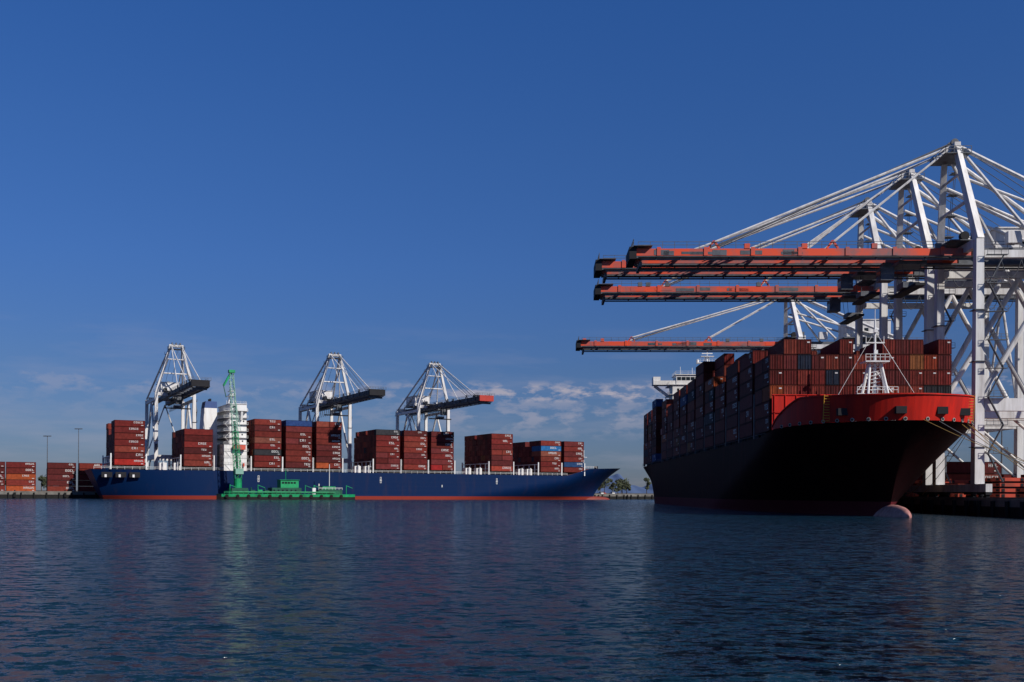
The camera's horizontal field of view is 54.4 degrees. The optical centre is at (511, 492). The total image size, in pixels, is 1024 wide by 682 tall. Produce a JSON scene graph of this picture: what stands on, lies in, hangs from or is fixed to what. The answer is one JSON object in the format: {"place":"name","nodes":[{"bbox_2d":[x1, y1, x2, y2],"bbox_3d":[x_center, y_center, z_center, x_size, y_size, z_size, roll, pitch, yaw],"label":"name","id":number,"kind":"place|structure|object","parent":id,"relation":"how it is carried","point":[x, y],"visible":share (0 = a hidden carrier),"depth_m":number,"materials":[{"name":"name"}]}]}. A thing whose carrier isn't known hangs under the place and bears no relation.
{"place":"outdoors","nodes":[
{"label":"outdoors","id":0,"kind":"place"},
{"bbox_2d":[5,490,652,493],"bbox_3d":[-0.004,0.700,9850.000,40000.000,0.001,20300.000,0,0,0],"label":"ground","id":1,"kind":"structure","parent":0,"point":[595,493],"depth_m":2144.59,"materials":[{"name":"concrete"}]},
{"bbox_2d":[0,462,35,490],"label":"container stack","id":2,"kind":"object","parent":1,"relation":"on","point":[20,476],"visible":0.98,"depth_m":453.05,"materials":[{"name":"paint"}]},
{"bbox_2d":[43,436,50,461],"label":"light mast","id":3,"kind":"object","parent":1,"relation":"on","point":[47,446],"visible":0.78,"depth_m":485.73,"materials":[{"name":"grey metal"}]},
{"bbox_2d":[46,462,75,490],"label":"container stack","id":4,"kind":"object","parent":1,"relation":"on","point":[60,476],"visible":0.96,"depth_m":461.45,"materials":[{"name":"paint"}]},
{"bbox_2d":[75,428,82,490],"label":"light mast","id":5,"kind":"object","parent":1,"relation":"on","point":[78,443],"visible":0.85,"depth_m":492.25,"materials":[{"name":"grey metal"}]},
{"bbox_2d":[78,463,104,490],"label":"container stack","id":6,"kind":"object","parent":1,"relation":"on","point":[84,483],"visible":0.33,"depth_m":466.47,"materials":[{"name":"paint"}]},
{"bbox_2d":[145,342,210,469],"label":"ship to shore crane","id":7,"kind":"object","parent":1,"relation":"on","point":[170,393],"visible":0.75,"depth_m":463.84,"materials":[{"name":"white paint"}]},
{"bbox_2d":[0,490,653,498],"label":"quay wall","id":8,"kind":"structure","parent":1,"relation":"on","point":[50,494],"depth_m":440.85,"materials":[{"name":"concrete"}]},
{"bbox_2d":[5,475,650,493],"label":"distant trees","id":9,"kind":"object","parent":1,"relation":"on","point":[620,484],"visible":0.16,"depth_m":750.42,"materials":[{"name":"green plant"}]},
{"bbox_2d":[298,352,384,472],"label":"ship to shore crane","id":10,"kind":"object","parent":1,"relation":"on","point":[321,399],"visible":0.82,"depth_m":500.36,"materials":[{"name":"white paint"}]},
{"bbox_2d":[396,361,494,431],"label":"ship to shore crane","id":11,"kind":"object","parent":1,"relation":"on","point":[420,404],"visible":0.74,"depth_m":524.39,"materials":[{"name":"white paint"}]},
{"bbox_2d":[576,302,946,354],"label":"ship to shore crane","id":12,"kind":"object","parent":1,"relation":"on","point":[633,345],"visible":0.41,"depth_m":299.58,"materials":[{"name":"white paint"}]},
{"bbox_2d":[593,197,1023,477],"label":"ship to shore crane","id":13,"kind":"object","parent":1,"relation":"on","point":[832,297],"visible":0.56,"depth_m":228.68,"materials":[{"name":"white paint"}]},
{"bbox_2d":[594,166,1023,496],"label":"ship to shore crane","id":14,"kind":"object","parent":1,"relation":"on","point":[605,269],"visible":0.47,"depth_m":204.03,"materials":[{"name":"white paint"}]},
{"bbox_2d":[626,138,1023,496],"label":"ship to shore crane","id":15,"kind":"object","parent":1,"relation":"on","point":[963,251],"visible":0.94,"depth_m":180.53,"materials":[{"name":"white paint"}]},
{"bbox_2d":[895,494,1023,518],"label":"quay wall","id":16,"kind":"structure","parent":1,"relation":"on","point":[981,505],"depth_m":171.97,"materials":[{"name":"concrete"}]},
{"bbox_2d":[945,462,1015,479],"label":"container stack","id":17,"kind":"object","parent":1,"relation":"on","point":[958,470],"visible":0.31,"depth_m":221.88,"materials":[{"name":"paint"}]},
{"bbox_2d":[976,478,1023,497],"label":"hatch cover stack","id":18,"kind":"object","parent":1,"relation":"on","point":[1006,488],"visible":0.48,"depth_m":175.19,"materials":[{"name":"metal"}]},
{"bbox_2d":[1001,431,1002,473],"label":"light mast","id":19,"kind":"object","parent":1,"relation":"on","point":[1001,452],"visible":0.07,"depth_m":239.85,"materials":[{"name":"grey metal"}]},
{"bbox_2d":[1015,488,1023,497],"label":"hatch cover stack","id":20,"kind":"object","parent":1,"relation":"on","point":[1020,492],"visible":0.93,"depth_m":168.92,"materials":[{"name":"metal"}]},
{"bbox_2d":[0,498,1023,681],"bbox_3d":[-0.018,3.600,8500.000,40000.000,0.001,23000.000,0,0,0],"label":"water","id":21,"kind":"structure","parent":0,"point":[355,590],"depth_m":35.63,"materials":[{"name":"blue liquid"}]},
{"bbox_2d":[216,370,354,499],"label":"bunker barge","id":22,"kind":"object","parent":21,"relation":"on","point":[285,489],"visible":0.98,"depth_m":433.33,"materials":[{"name":"green paint"}]},
{"bbox_2d":[85,391,619,499],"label":"container ship","id":23,"kind":"object","parent":21,"relation":"on","point":[404,464],"visible":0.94,"depth_m":463.43,"materials":[{"name":"blue paint"}]},
{"bbox_2d":[643,320,975,517],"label":"container ship","id":24,"kind":"object","parent":21,"relation":"on","point":[839,427],"visible":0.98,"depth_m":176.25,"materials":[{"name":"black paint"}]},
{"bbox_2d":[909,432,965,494],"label":"mooring line","id":25,"kind":"object","parent":24,"relation":"attached to","point":[938,465],"visible":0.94,"depth_m":182.56,"materials":[{"name":"fabric"}]},
{"bbox_2d":[922,427,970,494],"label":"mooring line","id":26,"kind":"object","parent":24,"relation":"attached to","point":[949,460],"visible":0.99,"depth_m":175.41,"materials":[{"name":"fabric"}]},
{"bbox_2d":[923,419,1023,461],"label":"mooring line","id":27,"kind":"object","parent":24,"relation":"attached to","point":[971,441],"visible":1,"depth_m":143.98,"materials":[{"name":"fabric"}]},
{"bbox_2d":[938,420,1023,463],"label":"mooring line","id":28,"kind":"object","parent":24,"relation":"attached to","point":[978,442],"visible":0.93,"depth_m":146.50,"materials":[{"name":"grey fabric"}]},
{"bbox_2d":[962,424,1022,465],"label":"mooring line","id":29,"kind":"object","parent":24,"relation":"attached to","point":[989,444],"visible":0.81,"depth_m":151.27,"materials":[{"name":"fabric"}]},
{"bbox_2d":[968,424,1023,460],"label":"mooring line","id":30,"kind":"object","parent":24,"relation":"attached to","point":[995,443],"visible":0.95,"depth_m":151.46,"materials":[{"name":"fabric"}]},
{"bbox_2d":[972,426,1023,469],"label":"mooring line","id":31,"kind":"object","parent":24,"relation":"attached to","point":[998,450],"visible":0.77,"depth_m":156.64,"materials":[{"name":"fabric"}]},
{"bbox_2d":[0,0,1023,489],"label":"sky","id":32,"kind":"structure","parent":0,"point":[263,189],"materials":[{"name":"blue"}]},
{"bbox_2d":[595,474,652,492],"bbox_3d":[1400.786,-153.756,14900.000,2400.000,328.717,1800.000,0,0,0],"label":"hills","id":33,"kind":"structure","parent":0,"point":[635,489],"depth_m":14641.54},
{"bbox_2d":[906,475,921,496],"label":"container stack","id":34,"kind":"object","parent":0,"point":[912,493],"visible":0.03,"depth_m":236.09,"materials":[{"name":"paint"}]},
{"bbox_2d":[913,480,969,496],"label":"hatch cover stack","id":35,"kind":"object","parent":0,"point":[918,482],"visible":0.12,"depth_m":206.11,"materials":[{"name":"metal"}]},
{"bbox_2d":[938,484,994,496],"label":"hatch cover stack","id":36,"kind":"object","parent":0,"point":[957,495],"visible":0.07,"depth_m":191.63,"materials":[{"name":"metal"}]}
]}

